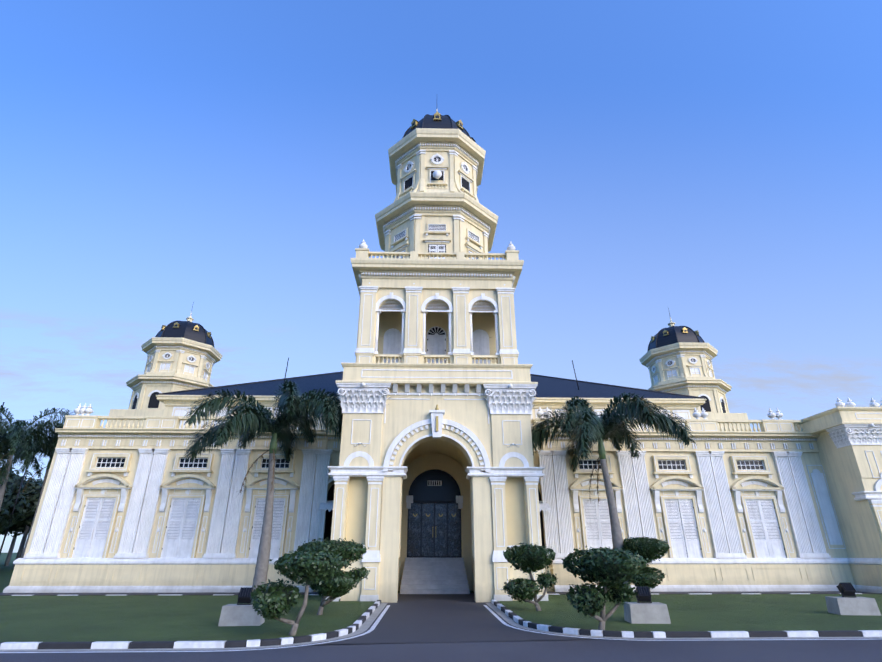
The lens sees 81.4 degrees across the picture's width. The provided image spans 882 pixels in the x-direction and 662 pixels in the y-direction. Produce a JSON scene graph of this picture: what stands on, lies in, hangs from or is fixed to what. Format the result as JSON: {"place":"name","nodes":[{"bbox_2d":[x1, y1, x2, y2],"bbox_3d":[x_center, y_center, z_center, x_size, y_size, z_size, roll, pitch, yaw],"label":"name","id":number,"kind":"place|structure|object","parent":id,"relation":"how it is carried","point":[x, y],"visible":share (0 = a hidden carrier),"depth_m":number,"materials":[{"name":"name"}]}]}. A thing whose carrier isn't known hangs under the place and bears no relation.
{"place":"outdoors","nodes":[
{"label":"outdoors","id":0,"kind":"place"},
{"bbox_2d":[0,345,217,384],"bbox_3d":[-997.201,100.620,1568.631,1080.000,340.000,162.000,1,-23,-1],"label":"cloud","id":1,"kind":"structure","parent":0,"point":[3,374],"depth_m":1508.24,"materials":[{"name":"white"}]},
{"bbox_2d":[0,553,473,592],"bbox_3d":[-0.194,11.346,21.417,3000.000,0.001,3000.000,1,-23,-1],"label":"ground","id":2,"kind":"structure","parent":0,"point":[6,572],"depth_m":55.19,"materials":[{"name":"green plant"}]},
{"bbox_2d":[0,402,26,553],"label":"palm tree","id":3,"kind":"object","parent":2,"relation":"on","point":[13,507],"visible":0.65,"depth_m":50.05,"materials":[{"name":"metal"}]},
{"bbox_2d":[0,467,43,568],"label":"trees","id":4,"kind":"object","parent":2,"relation":"on","point":[22,517],"visible":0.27,"depth_m":57.45,"materials":[{"name":"green plant"}]},
{"bbox_2d":[0,431,55,485],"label":"tree","id":5,"kind":"object","parent":2,"relation":"on","point":[46,446],"visible":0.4,"depth_m":40.19,"materials":[{"name":"green plant"}]},
{"bbox_2d":[5,432,57,557],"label":"palm","id":6,"kind":"object","parent":2,"relation":"on","point":[35,449],"visible":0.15,"depth_m":41.63,"materials":[{"name":"green"}]},
{"bbox_2d":[0,405,75,509],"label":"palm","id":7,"kind":"object","parent":2,"relation":"on","point":[15,434],"visible":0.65,"depth_m":36.55,"materials":[{"name":"green plant"}]},
{"bbox_2d":[3,109,881,602],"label":"mosque","id":8,"kind":"structure","parent":2,"relation":"on","point":[425,473],"depth_m":27.86,"materials":[{"name":"beige paint"}]},
{"bbox_2d":[0,591,881,661],"bbox_3d":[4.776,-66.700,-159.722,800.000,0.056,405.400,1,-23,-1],"label":"road asphalt","id":9,"kind":"structure","parent":0,"point":[436,628],"depth_m":11.34,"materials":[{"name":"grey asphalt"}]},
{"bbox_2d":[0,593,881,649],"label":"kerb stones","id":10,"kind":"object","parent":9,"relation":"on","point":[358,622],"visible":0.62,"depth_m":12.63,"materials":[{"name":"white concrete"}]},
{"bbox_2d":[0,594,881,642],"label":"lawn panels","id":11,"kind":"object","parent":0,"point":[87,618],"visible":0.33,"depth_m":16.16,"materials":[{"name":"green plant"}]},
{"bbox_2d":[218,587,264,625],"bbox_3d":[-5.604,7.838,14.611,1.100,0.959,0.750,3,-23,-7],"label":"floodlight","id":12,"kind":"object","parent":11,"relation":"on","point":[237,614],"depth_m":14.23,"materials":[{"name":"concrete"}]},
{"bbox_2d":[183,380,342,589],"bbox_3d":[-8.409,7.428,24.280,8.598,9.486,8.639,1,-23,-1],"label":"palm","id":13,"kind":"object","parent":11,"relation":"on","point":[252,418],"visible":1,"depth_m":23.93,"materials":[{"name":"green plant"}]},
{"bbox_2d":[250,549,349,635],"bbox_3d":[-3.584,6.588,12.962,2.398,2.089,1.597,1,-23,-1],"label":"topiary","id":14,"kind":"object","parent":11,"relation":"on","point":[274,599],"visible":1,"depth_m":12.76,"materials":[{"name":"green plant"}]},
{"bbox_2d":[297,537,369,614],"bbox_3d":[-3.662,8.136,16.984,2.509,2.416,2.314,1,-23,-1],"label":"topiary","id":15,"kind":"object","parent":11,"relation":"on","point":[338,585],"visible":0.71,"depth_m":16.72,"materials":[{"name":"green plant"}]},
{"bbox_2d":[503,543,557,610],"bbox_3d":[3.176,8.708,18.146,1.895,2.311,2.092,-16,-28,33],"label":"topiary","id":16,"kind":"object","parent":11,"relation":"on","point":[530,559],"visible":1,"depth_m":17.86,"materials":[{"name":"green plant"}]},
{"bbox_2d":[561,545,647,629],"bbox_3d":[4.370,6.738,13.354,2.212,2.126,2.267,1,-23,-1],"label":"topiary","id":17,"kind":"object","parent":11,"relation":"on","point":[611,570],"visible":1,"depth_m":13.22,"materials":[{"name":"green plant"}]},
{"bbox_2d":[531,392,695,584],"bbox_3d":[7.967,7.894,24.881,7.847,9.099,8.637,8,-24,-17],"label":"palm","id":18,"kind":"object","parent":11,"relation":"on","point":[586,425],"visible":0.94,"depth_m":24.62,"materials":[{"name":"green plant"}]},
{"bbox_2d":[622,536,669,593],"bbox_3d":[9.307,10.666,23.108,2.469,2.624,2.401,5,-24,-12],"label":"topiary","id":19,"kind":"object","parent":11,"relation":"on","point":[651,549],"visible":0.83,"depth_m":22.57,"materials":[{"name":"green plant"}]},
{"bbox_2d":[623,586,670,623],"bbox_3d":[5.988,8.033,15.063,1.100,0.959,0.750,-1,-23,3],"label":"floodlight","id":20,"kind":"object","parent":11,"relation":"on","point":[644,609],"depth_m":14.71,"materials":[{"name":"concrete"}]},
{"bbox_2d":[825,582,880,615],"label":"floodlight","id":21,"kind":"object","parent":11,"relation":"on","point":[846,603],"depth_m":16.65,"materials":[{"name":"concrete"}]},
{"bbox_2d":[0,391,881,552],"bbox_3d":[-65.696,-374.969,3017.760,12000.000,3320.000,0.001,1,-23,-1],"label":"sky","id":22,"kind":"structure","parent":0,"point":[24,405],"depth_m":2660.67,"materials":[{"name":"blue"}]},
{"bbox_2d":[727,362,867,404],"bbox_3d":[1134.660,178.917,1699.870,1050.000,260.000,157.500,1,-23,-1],"label":"cloud","id":23,"kind":"structure","parent":0,"point":[838,377],"depth_m":1723.97,"materials":[{"name":"white"}]}
]}

